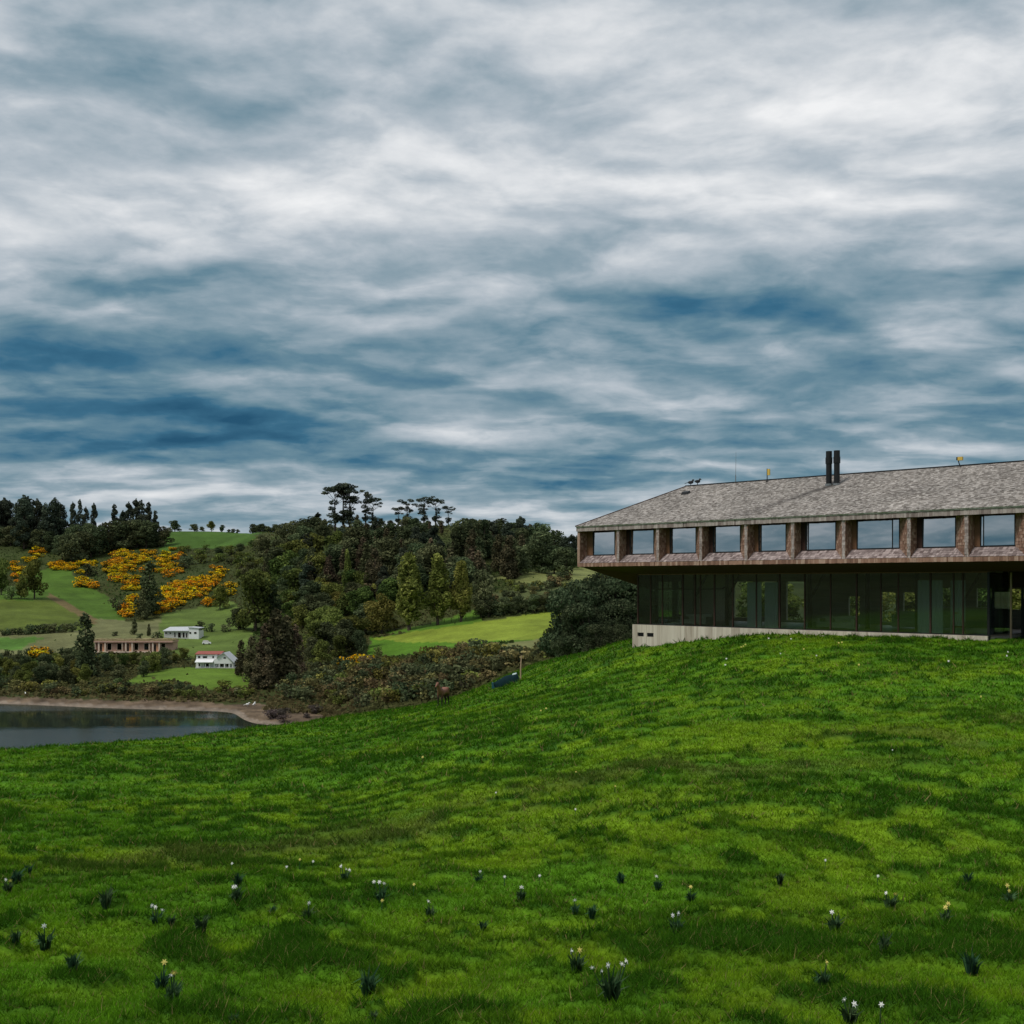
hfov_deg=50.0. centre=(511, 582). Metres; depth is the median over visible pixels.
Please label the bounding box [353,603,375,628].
woodland tree
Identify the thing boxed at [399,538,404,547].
woodland tree
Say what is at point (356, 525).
woodland tree
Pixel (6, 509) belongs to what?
ridge tree
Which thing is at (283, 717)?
beach bush
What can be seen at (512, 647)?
scrub bush
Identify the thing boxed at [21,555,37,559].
gorse bush
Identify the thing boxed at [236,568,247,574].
slope bush
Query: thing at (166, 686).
shore tree
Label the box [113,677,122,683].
shrub
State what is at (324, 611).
woodland tree
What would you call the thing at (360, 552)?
woodland tree
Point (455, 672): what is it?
scrub bush
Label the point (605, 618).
broadleaf tree
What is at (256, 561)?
slope bush
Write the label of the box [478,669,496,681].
scrub bush
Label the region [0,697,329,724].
beach
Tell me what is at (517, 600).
hedge bush
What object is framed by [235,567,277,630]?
broadleaf tree
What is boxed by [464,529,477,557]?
woodland tree
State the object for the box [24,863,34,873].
daffodil clump
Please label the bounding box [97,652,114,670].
shore tree
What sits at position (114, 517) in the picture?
ridge tree
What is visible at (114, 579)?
gorse bush
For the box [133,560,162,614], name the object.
conifer tree
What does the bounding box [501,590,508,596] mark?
slope bush
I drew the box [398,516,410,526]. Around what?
woodland tree
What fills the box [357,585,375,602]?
woodland tree
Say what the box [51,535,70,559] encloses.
broadleaf tree
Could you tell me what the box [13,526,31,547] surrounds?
broadleaf tree
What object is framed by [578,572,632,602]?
broadleaf tree
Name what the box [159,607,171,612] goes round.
gorse bush
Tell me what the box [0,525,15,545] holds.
broadleaf tree
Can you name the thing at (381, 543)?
woodland tree
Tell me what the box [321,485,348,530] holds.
flat topped tree
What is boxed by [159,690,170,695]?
shore shrub
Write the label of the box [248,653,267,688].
cypress tree
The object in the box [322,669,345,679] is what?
scrub bush
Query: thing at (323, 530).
woodland tree
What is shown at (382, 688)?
scrub bush
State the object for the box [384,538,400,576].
woodland tree
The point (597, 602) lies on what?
broadleaf tree
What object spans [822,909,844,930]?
daffodil clump
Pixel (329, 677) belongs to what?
scrub bush
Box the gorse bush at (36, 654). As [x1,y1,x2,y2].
[29,651,42,656]
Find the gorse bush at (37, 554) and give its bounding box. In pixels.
[33,553,45,556]
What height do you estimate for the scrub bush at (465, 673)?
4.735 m
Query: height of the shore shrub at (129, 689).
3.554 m
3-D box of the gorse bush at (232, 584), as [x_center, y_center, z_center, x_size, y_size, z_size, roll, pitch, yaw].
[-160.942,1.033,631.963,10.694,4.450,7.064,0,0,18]
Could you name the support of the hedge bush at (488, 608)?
on the hillside
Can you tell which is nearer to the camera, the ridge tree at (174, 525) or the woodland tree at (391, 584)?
the woodland tree at (391, 584)
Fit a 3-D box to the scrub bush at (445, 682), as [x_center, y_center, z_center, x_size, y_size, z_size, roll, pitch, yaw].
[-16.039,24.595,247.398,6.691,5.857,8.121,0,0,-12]
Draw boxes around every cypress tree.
[234,640,247,675]
[241,635,256,681]
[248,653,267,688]
[250,622,278,682]
[257,645,278,688]
[260,608,294,683]
[278,614,300,677]
[291,624,307,677]
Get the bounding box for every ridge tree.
[0,497,12,526]
[0,504,6,526]
[6,500,13,520]
[7,502,18,527]
[10,494,34,548]
[21,496,36,535]
[33,498,42,529]
[37,502,56,545]
[46,497,66,534]
[46,501,56,526]
[56,502,68,530]
[60,510,70,534]
[69,502,76,524]
[75,499,83,528]
[82,506,89,527]
[90,503,97,525]
[109,504,118,522]
[119,510,124,520]
[123,502,133,521]
[129,498,140,519]
[137,500,146,520]
[144,502,154,521]
[152,510,158,528]
[169,520,181,531]
[189,524,198,530]
[206,521,215,531]
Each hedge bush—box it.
[1,649,12,655]
[3,628,11,634]
[12,650,24,656]
[13,627,23,634]
[24,624,37,633]
[30,626,43,633]
[36,624,51,633]
[44,623,57,632]
[57,647,63,654]
[60,623,70,632]
[66,621,81,631]
[474,600,487,617]
[479,600,496,617]
[490,601,502,615]
[495,597,511,614]
[506,602,515,613]
[511,596,528,612]
[520,599,531,611]
[522,594,539,612]
[535,594,547,610]
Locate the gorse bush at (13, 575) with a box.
[9,573,19,577]
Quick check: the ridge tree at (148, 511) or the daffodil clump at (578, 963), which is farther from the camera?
the ridge tree at (148, 511)
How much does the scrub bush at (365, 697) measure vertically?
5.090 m
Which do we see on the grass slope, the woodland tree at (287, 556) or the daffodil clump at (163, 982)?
the daffodil clump at (163, 982)
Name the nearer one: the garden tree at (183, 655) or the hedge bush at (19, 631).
the garden tree at (183, 655)
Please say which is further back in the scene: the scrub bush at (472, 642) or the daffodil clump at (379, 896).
the scrub bush at (472, 642)
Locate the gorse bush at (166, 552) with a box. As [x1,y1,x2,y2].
[161,550,170,554]
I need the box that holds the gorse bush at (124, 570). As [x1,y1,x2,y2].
[119,568,136,572]
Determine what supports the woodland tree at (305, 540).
on the hillside
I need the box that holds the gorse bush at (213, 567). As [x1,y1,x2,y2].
[209,564,225,569]
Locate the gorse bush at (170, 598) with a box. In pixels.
[166,596,179,600]
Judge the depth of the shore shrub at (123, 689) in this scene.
332.53 m
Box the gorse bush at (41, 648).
[30,646,53,652]
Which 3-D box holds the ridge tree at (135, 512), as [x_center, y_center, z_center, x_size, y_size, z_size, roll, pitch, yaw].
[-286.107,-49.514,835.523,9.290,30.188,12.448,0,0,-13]
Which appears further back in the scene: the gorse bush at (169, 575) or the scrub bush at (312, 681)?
the gorse bush at (169, 575)
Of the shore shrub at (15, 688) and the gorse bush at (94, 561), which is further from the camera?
the gorse bush at (94, 561)
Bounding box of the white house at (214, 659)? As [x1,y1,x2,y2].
[195,651,237,667]
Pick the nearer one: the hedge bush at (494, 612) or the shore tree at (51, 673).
the shore tree at (51, 673)
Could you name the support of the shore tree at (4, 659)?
on the hillside
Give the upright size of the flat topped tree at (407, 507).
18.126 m
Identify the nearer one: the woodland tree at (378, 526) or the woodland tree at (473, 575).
the woodland tree at (473, 575)
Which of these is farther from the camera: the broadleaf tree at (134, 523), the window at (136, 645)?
the broadleaf tree at (134, 523)
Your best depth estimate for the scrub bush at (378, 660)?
328.79 m
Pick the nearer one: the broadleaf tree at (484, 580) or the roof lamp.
the roof lamp
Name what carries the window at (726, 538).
in the hotel building
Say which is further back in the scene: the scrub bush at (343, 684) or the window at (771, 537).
the scrub bush at (343, 684)
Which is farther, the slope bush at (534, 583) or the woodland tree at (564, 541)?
the woodland tree at (564, 541)
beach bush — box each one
[262,709,278,718]
[276,715,291,722]
[277,710,288,715]
[278,707,290,713]
[307,704,323,713]
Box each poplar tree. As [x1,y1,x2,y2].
[341,549,351,586]
[395,551,426,630]
[421,553,453,624]
[449,560,472,621]
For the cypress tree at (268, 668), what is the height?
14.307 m
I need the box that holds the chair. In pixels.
[951,612,965,633]
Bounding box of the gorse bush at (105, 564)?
[100,561,111,566]
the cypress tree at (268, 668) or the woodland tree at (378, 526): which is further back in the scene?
the woodland tree at (378, 526)
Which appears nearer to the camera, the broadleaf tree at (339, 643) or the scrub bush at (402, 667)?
the scrub bush at (402, 667)
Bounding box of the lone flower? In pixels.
[878,1002,884,1023]
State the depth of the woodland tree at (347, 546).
560.92 m
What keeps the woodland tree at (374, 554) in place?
on the hillside
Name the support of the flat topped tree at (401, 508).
on the hillside
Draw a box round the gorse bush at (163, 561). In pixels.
[157,558,172,563]
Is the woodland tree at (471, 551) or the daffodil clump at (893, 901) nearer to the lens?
the daffodil clump at (893, 901)
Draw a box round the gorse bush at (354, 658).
[346,654,360,661]
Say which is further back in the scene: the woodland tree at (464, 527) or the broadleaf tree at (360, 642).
the woodland tree at (464, 527)
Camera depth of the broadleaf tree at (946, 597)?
184.53 m
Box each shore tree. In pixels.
[0,657,8,666]
[1,658,20,674]
[8,655,17,661]
[10,669,24,683]
[17,655,31,667]
[21,663,30,676]
[21,670,32,681]
[30,666,47,683]
[34,661,46,673]
[37,652,51,666]
[44,664,57,679]
[46,664,59,681]
[51,653,59,663]
[55,655,63,666]
[56,665,76,683]
[61,648,75,665]
[70,659,76,671]
[71,667,80,683]
[77,664,92,682]
[89,658,103,676]
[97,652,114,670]
[110,663,125,682]
[136,660,149,676]
[145,651,161,667]
[148,653,161,672]
[154,647,172,663]
[156,655,167,669]
[161,683,172,693]
[171,681,185,691]
[184,684,194,693]
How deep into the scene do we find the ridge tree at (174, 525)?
867.11 m
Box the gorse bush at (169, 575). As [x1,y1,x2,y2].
[162,573,174,577]
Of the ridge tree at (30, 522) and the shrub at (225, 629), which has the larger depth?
the ridge tree at (30, 522)
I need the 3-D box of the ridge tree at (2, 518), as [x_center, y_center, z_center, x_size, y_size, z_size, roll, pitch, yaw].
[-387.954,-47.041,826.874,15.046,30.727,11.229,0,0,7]
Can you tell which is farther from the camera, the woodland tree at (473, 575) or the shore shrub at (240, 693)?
the woodland tree at (473, 575)
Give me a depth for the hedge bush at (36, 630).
480.01 m
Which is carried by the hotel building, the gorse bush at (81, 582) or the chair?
the chair
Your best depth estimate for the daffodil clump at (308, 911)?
15.21 m
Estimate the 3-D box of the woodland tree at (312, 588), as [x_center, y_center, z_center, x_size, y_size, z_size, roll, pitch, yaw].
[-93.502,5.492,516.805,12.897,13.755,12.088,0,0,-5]
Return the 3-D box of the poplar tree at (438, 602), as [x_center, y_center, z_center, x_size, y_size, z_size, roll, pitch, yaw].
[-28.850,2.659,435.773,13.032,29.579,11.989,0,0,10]
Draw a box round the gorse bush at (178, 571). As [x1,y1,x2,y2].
[169,569,183,573]
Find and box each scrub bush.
[275,683,300,699]
[279,679,294,685]
[280,672,296,686]
[292,679,305,687]
[296,673,304,681]
[297,677,321,691]
[297,685,314,697]
[297,689,316,702]
[299,670,319,683]
[299,675,316,688]
[306,661,325,669]
[311,666,329,673]
[317,682,336,696]
[319,664,332,671]
[320,674,336,683]
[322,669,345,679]
[324,689,337,698]
[329,694,346,703]
[331,657,350,668]
[332,681,355,690]
[333,672,347,681]
[336,676,357,684]
[338,658,355,671]
[340,687,354,700]
[344,660,361,674]
[345,666,357,677]
[347,686,368,703]
[352,669,370,682]
[352,693,373,707]
[354,674,372,688]
[356,661,370,674]
[357,655,373,662]
[363,668,374,677]
[363,677,385,690]
[368,662,382,671]
[368,687,386,700]
[372,657,382,663]
[372,668,387,681]
[378,684,399,702]
[380,690,401,702]
[381,655,403,663]
[381,659,401,676]
[381,675,403,690]
[381,688,401,702]
[382,661,397,675]
[385,672,405,686]
[385,688,407,698]
[386,670,404,681]
[389,661,411,675]
[390,663,421,675]
[392,680,421,700]
[400,657,418,665]
[400,689,413,702]
[401,670,426,680]
[402,662,420,672]
[404,674,422,683]
[406,667,420,675]
[406,682,420,693]
[409,651,419,658]
[412,682,432,691]
[416,656,427,663]
[416,662,445,674]
[418,646,440,657]
[419,677,440,696]
[420,677,454,686]
[420,687,434,700]
[422,651,439,664]
[422,671,439,678]
[424,679,454,697]
[425,672,448,679]
[426,648,455,663]
[428,663,457,680]
[434,645,451,650]
[438,655,449,663]
[441,646,468,658]
[443,658,459,669]
[445,664,467,678]
[450,659,469,673]
[450,674,475,688]
[455,641,469,650]
[455,651,475,662]
[460,669,480,681]
[463,638,489,653]
[464,646,479,652]
[464,672,479,685]
[466,658,483,671]
[468,664,489,672]
[469,658,492,673]
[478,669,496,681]
[479,643,508,657]
[479,645,495,656]
[480,641,498,648]
[485,652,513,670]
[496,649,528,667]
[498,645,527,664]
[514,644,529,661]
[531,644,541,655]
[531,645,544,654]
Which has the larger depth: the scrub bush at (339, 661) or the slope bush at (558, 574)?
the slope bush at (558, 574)
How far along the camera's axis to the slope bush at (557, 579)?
493.41 m
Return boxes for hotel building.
[575,450,1023,647]
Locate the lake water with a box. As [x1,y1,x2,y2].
[0,704,271,747]
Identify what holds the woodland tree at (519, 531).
on the hillside
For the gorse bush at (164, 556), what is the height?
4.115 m
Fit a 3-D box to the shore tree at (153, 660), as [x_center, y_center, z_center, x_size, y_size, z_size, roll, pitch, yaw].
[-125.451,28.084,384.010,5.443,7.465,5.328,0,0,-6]
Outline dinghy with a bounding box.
[492,673,518,688]
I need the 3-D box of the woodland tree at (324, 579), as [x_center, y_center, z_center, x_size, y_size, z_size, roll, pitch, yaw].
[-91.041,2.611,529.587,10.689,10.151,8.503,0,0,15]
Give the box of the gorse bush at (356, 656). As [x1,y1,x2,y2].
[355,654,374,661]
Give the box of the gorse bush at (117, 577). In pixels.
[107,576,123,580]
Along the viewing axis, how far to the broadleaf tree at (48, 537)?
783.24 m
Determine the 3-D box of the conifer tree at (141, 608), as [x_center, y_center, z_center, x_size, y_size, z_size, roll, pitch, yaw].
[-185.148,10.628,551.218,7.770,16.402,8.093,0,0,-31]
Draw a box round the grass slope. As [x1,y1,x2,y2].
[0,634,1023,1023]
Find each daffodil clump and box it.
[1,878,14,891]
[7,928,22,943]
[10,867,25,883]
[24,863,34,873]
[31,923,55,950]
[64,951,83,971]
[93,884,116,909]
[149,904,166,924]
[150,959,170,989]
[161,970,183,1000]
[166,914,178,925]
[190,912,209,932]
[227,1011,240,1023]
[229,885,245,901]
[230,872,245,886]
[268,906,275,913]
[301,900,315,918]
[339,863,350,880]
[353,963,380,997]
[366,1009,377,1022]
[372,880,389,902]
[424,900,436,916]
[473,870,483,881]
[478,920,488,931]
[516,885,525,901]
[567,946,588,972]
[570,898,581,914]
[586,903,599,918]
[589,959,628,1001]
[614,871,626,883]
[653,875,663,889]
[665,912,683,933]
[685,885,698,902]
[775,873,783,884]
[812,960,832,988]
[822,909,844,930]
[837,997,864,1023]
[876,931,893,952]
[880,892,898,909]
[939,901,954,921]
[959,947,982,975]
[960,871,974,881]
[1001,883,1017,902]
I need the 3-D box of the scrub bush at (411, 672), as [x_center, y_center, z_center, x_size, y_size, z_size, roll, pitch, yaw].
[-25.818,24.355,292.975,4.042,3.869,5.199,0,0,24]
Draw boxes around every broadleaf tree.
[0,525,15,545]
[0,526,6,544]
[0,557,10,594]
[4,585,16,598]
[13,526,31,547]
[15,574,29,598]
[22,558,48,598]
[29,529,46,546]
[40,531,56,550]
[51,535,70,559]
[57,533,87,561]
[62,524,83,534]
[74,531,97,557]
[80,533,102,557]
[81,523,94,533]
[92,525,110,554]
[98,522,119,550]
[105,520,131,549]
[116,520,137,548]
[124,519,145,547]
[132,520,158,547]
[142,522,165,546]
[156,526,174,545]
[211,582,231,609]
[225,608,245,629]
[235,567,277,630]
[257,583,285,618]
[308,639,332,664]
[330,634,348,656]
[351,630,367,653]
[363,593,398,633]
[470,569,496,612]
[537,588,596,657]
[538,579,618,653]
[542,622,554,657]
[545,578,620,633]
[549,605,599,654]
[552,631,572,656]
[559,602,617,653]
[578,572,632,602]
[581,623,612,652]
[588,604,634,642]
[599,576,636,617]
[600,624,631,646]
[607,598,653,638]
[614,578,658,623]
[620,581,677,623]
[735,582,764,617]
[788,584,802,619]
[850,592,895,621]
[850,596,859,615]
[891,592,914,612]
[943,588,950,606]
[978,588,986,606]
[1012,589,1020,609]
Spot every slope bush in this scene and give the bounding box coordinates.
[174,559,195,567]
[175,546,187,552]
[180,555,193,564]
[191,549,206,556]
[193,554,210,562]
[211,553,227,561]
[214,548,222,552]
[221,545,236,554]
[225,558,234,564]
[232,556,243,563]
[233,569,241,576]
[236,544,243,551]
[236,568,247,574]
[242,556,254,563]
[243,562,257,569]
[251,559,262,565]
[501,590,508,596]
[502,591,521,602]
[505,579,514,584]
[511,584,526,591]
[519,584,526,591]
[527,586,539,593]
[528,581,543,590]
[531,580,543,589]
[542,581,553,588]
[547,575,563,586]
[556,571,568,580]
[564,572,572,579]
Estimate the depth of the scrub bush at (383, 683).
286.78 m
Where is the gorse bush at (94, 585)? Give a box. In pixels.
[88,584,99,588]
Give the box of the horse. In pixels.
[435,682,449,705]
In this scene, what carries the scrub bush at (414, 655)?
on the hillside
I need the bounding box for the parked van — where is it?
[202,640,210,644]
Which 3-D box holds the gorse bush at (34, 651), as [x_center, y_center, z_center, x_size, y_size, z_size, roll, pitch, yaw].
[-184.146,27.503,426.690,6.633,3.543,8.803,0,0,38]
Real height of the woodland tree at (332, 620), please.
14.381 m
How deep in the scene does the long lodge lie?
431.11 m
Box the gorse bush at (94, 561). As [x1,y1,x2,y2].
[81,559,98,562]
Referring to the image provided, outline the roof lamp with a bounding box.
[956,457,962,466]
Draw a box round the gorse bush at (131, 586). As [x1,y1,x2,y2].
[127,585,141,589]
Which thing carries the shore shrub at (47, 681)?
on the hillside
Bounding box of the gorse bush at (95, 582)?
[85,581,99,586]
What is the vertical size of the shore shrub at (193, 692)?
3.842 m
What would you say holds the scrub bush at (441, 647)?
on the hillside
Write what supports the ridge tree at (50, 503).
on the hillside
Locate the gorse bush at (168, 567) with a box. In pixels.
[160,565,174,569]
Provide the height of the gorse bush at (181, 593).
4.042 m
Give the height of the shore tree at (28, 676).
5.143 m
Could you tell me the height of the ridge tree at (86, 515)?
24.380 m
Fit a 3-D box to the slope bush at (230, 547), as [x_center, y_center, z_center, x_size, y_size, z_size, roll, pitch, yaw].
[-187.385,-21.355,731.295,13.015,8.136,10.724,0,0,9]
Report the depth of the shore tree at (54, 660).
406.51 m
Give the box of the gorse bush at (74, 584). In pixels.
[73,583,88,587]
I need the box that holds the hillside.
[0,527,986,712]
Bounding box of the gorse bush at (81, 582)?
[72,580,86,586]
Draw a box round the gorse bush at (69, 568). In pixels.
[62,566,73,570]
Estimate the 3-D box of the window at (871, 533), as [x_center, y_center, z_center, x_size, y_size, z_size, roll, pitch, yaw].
[19.979,-2.730,59.915,2.480,1.740,0.090,0,0,44]
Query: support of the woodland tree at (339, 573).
on the hillside
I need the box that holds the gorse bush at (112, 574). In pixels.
[107,572,120,576]
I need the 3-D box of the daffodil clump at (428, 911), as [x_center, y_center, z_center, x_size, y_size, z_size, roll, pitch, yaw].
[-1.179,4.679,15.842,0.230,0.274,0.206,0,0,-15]
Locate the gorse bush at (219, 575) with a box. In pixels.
[212,573,224,578]
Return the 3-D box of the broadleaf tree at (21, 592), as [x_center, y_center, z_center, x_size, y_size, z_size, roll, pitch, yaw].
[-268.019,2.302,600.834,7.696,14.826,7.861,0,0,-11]
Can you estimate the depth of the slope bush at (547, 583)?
488.00 m
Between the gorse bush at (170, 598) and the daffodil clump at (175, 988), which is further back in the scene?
the gorse bush at (170, 598)
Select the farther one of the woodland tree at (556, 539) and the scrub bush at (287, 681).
the woodland tree at (556, 539)
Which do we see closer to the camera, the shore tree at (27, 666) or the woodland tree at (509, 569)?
the shore tree at (27, 666)
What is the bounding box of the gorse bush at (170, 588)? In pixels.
[165,587,176,590]
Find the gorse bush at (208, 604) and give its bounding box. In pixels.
[200,601,212,606]
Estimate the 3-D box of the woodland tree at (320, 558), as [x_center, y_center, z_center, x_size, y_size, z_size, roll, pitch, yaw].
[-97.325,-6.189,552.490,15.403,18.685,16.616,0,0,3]
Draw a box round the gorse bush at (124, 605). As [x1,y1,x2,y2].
[118,602,130,608]
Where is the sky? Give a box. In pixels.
[0,0,1023,542]
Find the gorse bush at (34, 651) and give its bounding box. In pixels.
[28,649,47,657]
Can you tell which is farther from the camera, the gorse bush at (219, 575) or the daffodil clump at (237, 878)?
the gorse bush at (219, 575)
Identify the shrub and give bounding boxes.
[0,678,7,686]
[8,679,22,686]
[12,685,19,690]
[18,681,38,692]
[41,679,55,687]
[41,683,61,694]
[44,687,60,694]
[52,681,67,690]
[58,686,71,693]
[70,686,82,695]
[75,679,87,687]
[75,689,88,695]
[81,563,98,576]
[97,683,110,692]
[98,683,113,692]
[107,597,126,610]
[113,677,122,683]
[117,687,134,693]
[122,686,138,694]
[142,686,153,694]
[143,684,158,694]
[151,631,162,638]
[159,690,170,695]
[161,680,172,684]
[174,689,187,697]
[186,689,205,697]
[194,620,204,629]
[205,623,214,631]
[213,680,231,691]
[219,685,230,691]
[221,624,231,631]
[227,687,242,695]
[234,689,247,697]
[243,684,255,693]
[244,689,254,695]
[249,524,255,532]
[253,525,259,532]
[256,524,266,532]
[267,524,279,531]
[372,646,382,655]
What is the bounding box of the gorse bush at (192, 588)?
[186,586,196,590]
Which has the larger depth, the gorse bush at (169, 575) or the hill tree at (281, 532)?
the gorse bush at (169, 575)
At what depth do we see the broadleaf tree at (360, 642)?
385.98 m
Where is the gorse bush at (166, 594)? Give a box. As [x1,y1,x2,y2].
[164,592,179,597]
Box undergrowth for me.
[0,525,600,718]
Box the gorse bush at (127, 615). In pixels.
[122,612,132,617]
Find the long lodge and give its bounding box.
[94,638,178,653]
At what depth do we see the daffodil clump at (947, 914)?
14.51 m
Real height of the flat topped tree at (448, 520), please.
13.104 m
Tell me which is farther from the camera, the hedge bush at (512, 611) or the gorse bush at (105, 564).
the gorse bush at (105, 564)
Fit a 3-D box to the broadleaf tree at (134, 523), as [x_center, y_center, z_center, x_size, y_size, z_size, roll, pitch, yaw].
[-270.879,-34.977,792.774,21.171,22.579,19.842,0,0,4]
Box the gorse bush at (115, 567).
[112,565,124,569]
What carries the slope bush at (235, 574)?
on the hillside
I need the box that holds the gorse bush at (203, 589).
[200,587,211,591]
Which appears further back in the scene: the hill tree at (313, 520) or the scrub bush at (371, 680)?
the hill tree at (313, 520)
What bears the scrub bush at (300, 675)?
on the hillside
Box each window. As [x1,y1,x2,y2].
[107,643,111,649]
[117,643,121,649]
[134,643,138,649]
[144,643,148,649]
[593,530,614,554]
[630,528,653,554]
[670,527,695,553]
[713,525,740,552]
[758,523,785,551]
[805,521,835,550]
[857,518,899,548]
[922,516,955,547]
[980,513,1015,546]
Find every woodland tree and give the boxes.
[252,534,273,557]
[263,547,285,574]
[266,557,282,587]
[272,550,299,582]
[277,565,294,590]
[280,589,300,613]
[281,567,314,596]
[281,591,298,606]
[281,600,296,626]
[283,539,302,557]
[287,525,308,541]
[288,548,307,568]
[290,590,309,601]
[291,604,309,627]
[292,594,315,611]
[293,597,310,620]
[295,532,324,553]
[298,533,315,551]
[298,563,312,590]
[300,561,313,587]
[300,580,322,595]
[302,552,325,574]
[302,619,324,646]
[302,636,318,659]
[304,611,315,623]
[305,546,319,573]
[307,592,334,611]
[311,566,317,580]
[312,606,340,625]
[313,525,329,545]
[313,577,325,592]
[314,622,334,647]
[316,570,339,583]
[318,543,351,577]
[319,578,332,584]
[320,582,344,605]
[321,612,343,641]
[323,530,342,547]
[323,555,337,581]
[327,619,356,653]
[330,591,342,606]
[334,614,370,650]
[335,541,362,569]
[335,593,354,615]
[337,526,345,533]
[337,547,346,584]
[337,569,356,587]
[338,536,358,547]
[341,568,358,592]
[342,527,372,553]
[343,582,362,598]
[345,590,368,613]
[348,548,354,568]
[349,570,362,591]
[353,521,358,528]
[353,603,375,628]
[354,537,367,572]
[356,530,374,547]
[357,541,371,574]
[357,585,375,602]
[358,572,371,589]
[361,537,398,571]
[361,559,375,595]
[361,616,374,633]
[370,516,380,530]
[370,525,383,548]
[370,548,382,578]
[370,568,380,594]
[372,527,383,558]
[375,565,389,599]
[375,587,396,607]
[378,577,399,603]
[379,523,398,535]
[383,528,389,536]
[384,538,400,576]
[388,568,399,589]
[392,552,424,586]
[394,543,429,578]
[395,546,408,568]
[395,564,428,599]
[396,526,406,549]
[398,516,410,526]
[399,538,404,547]
[402,538,418,550]
[403,523,428,538]
[407,518,421,526]
[409,525,421,540]
[416,543,445,578]
[419,531,428,543]
[426,547,447,575]
[427,525,440,543]
[436,540,447,555]
[439,522,443,532]
[444,518,482,555]
[444,547,453,567]
[445,532,460,556]
[445,555,461,589]
[445,557,474,594]
[452,566,478,592]
[454,562,478,591]
[463,534,489,555]
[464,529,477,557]
[468,546,474,558]
[469,551,492,578]
[474,550,486,589]
[475,537,491,573]
[477,519,492,558]
[489,520,498,552]
[490,534,502,571]
[493,536,506,557]
[499,535,519,579]
[500,521,515,540]
[502,536,519,576]
[513,527,535,548]
[514,516,527,531]
[514,546,532,574]
[517,533,525,548]
[524,530,563,572]
[525,525,535,565]
[532,522,550,536]
[539,545,562,573]
[546,530,569,546]
[553,546,576,572]
[559,536,571,562]
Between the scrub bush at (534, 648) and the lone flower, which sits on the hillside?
the scrub bush at (534, 648)
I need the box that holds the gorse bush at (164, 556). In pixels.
[158,554,169,558]
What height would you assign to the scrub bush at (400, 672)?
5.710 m
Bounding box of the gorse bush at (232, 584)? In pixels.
[224,581,238,586]
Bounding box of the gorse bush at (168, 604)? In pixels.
[161,602,178,607]
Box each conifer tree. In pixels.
[72,612,98,677]
[129,617,137,634]
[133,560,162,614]
[134,588,150,618]
[147,624,150,635]
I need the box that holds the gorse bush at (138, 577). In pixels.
[128,575,140,579]
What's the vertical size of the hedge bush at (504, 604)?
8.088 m
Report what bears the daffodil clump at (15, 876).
on the grass slope
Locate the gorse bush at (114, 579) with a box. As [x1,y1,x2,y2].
[111,577,121,581]
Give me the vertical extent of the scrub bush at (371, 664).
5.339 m
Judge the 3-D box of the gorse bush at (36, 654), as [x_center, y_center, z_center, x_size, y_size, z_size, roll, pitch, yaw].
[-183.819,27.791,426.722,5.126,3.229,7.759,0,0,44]
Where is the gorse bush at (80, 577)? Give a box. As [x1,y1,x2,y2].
[74,576,87,581]
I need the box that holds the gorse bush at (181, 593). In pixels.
[176,591,190,595]
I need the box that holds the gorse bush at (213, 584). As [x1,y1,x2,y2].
[204,581,220,586]
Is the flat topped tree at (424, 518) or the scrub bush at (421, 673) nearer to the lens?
the scrub bush at (421, 673)
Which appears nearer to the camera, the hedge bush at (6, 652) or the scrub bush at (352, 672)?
the scrub bush at (352, 672)
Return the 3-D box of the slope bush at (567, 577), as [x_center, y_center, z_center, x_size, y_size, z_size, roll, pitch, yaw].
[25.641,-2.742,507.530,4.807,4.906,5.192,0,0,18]
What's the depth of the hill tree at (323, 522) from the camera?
637.62 m
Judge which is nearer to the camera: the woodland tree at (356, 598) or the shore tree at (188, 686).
the shore tree at (188, 686)
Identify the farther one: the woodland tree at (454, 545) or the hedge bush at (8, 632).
the woodland tree at (454, 545)
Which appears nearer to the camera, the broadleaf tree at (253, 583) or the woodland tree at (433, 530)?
the broadleaf tree at (253, 583)
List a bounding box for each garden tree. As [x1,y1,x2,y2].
[108,653,116,664]
[117,653,128,664]
[127,652,139,664]
[171,653,179,660]
[178,648,188,659]
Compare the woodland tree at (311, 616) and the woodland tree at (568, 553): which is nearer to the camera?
the woodland tree at (311, 616)
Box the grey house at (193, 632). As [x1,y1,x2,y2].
[163,626,204,638]
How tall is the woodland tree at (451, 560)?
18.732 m
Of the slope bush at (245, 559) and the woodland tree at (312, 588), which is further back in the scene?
the slope bush at (245, 559)
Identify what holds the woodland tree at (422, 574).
on the hillside
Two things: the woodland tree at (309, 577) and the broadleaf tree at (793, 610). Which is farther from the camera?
the woodland tree at (309, 577)
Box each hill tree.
[272,523,288,545]
[280,520,298,543]
[288,518,312,541]
[296,516,319,528]
[317,520,331,537]
[350,519,364,527]
[495,518,514,532]
[569,534,576,558]
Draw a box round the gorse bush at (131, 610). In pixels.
[125,607,137,612]
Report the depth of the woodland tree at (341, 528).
603.28 m
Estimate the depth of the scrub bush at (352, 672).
329.74 m
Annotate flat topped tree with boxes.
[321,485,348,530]
[330,483,357,525]
[334,483,364,529]
[360,491,372,522]
[363,497,382,523]
[391,506,404,524]
[397,499,417,517]
[415,496,435,522]
[426,497,444,522]
[441,506,454,525]
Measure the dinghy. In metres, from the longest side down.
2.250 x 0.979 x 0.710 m
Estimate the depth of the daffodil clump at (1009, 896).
16.06 m
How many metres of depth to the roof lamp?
62.75 m
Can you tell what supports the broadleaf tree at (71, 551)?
on the hillside
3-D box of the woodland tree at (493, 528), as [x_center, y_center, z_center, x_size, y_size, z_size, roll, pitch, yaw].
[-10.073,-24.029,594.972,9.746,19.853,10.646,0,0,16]

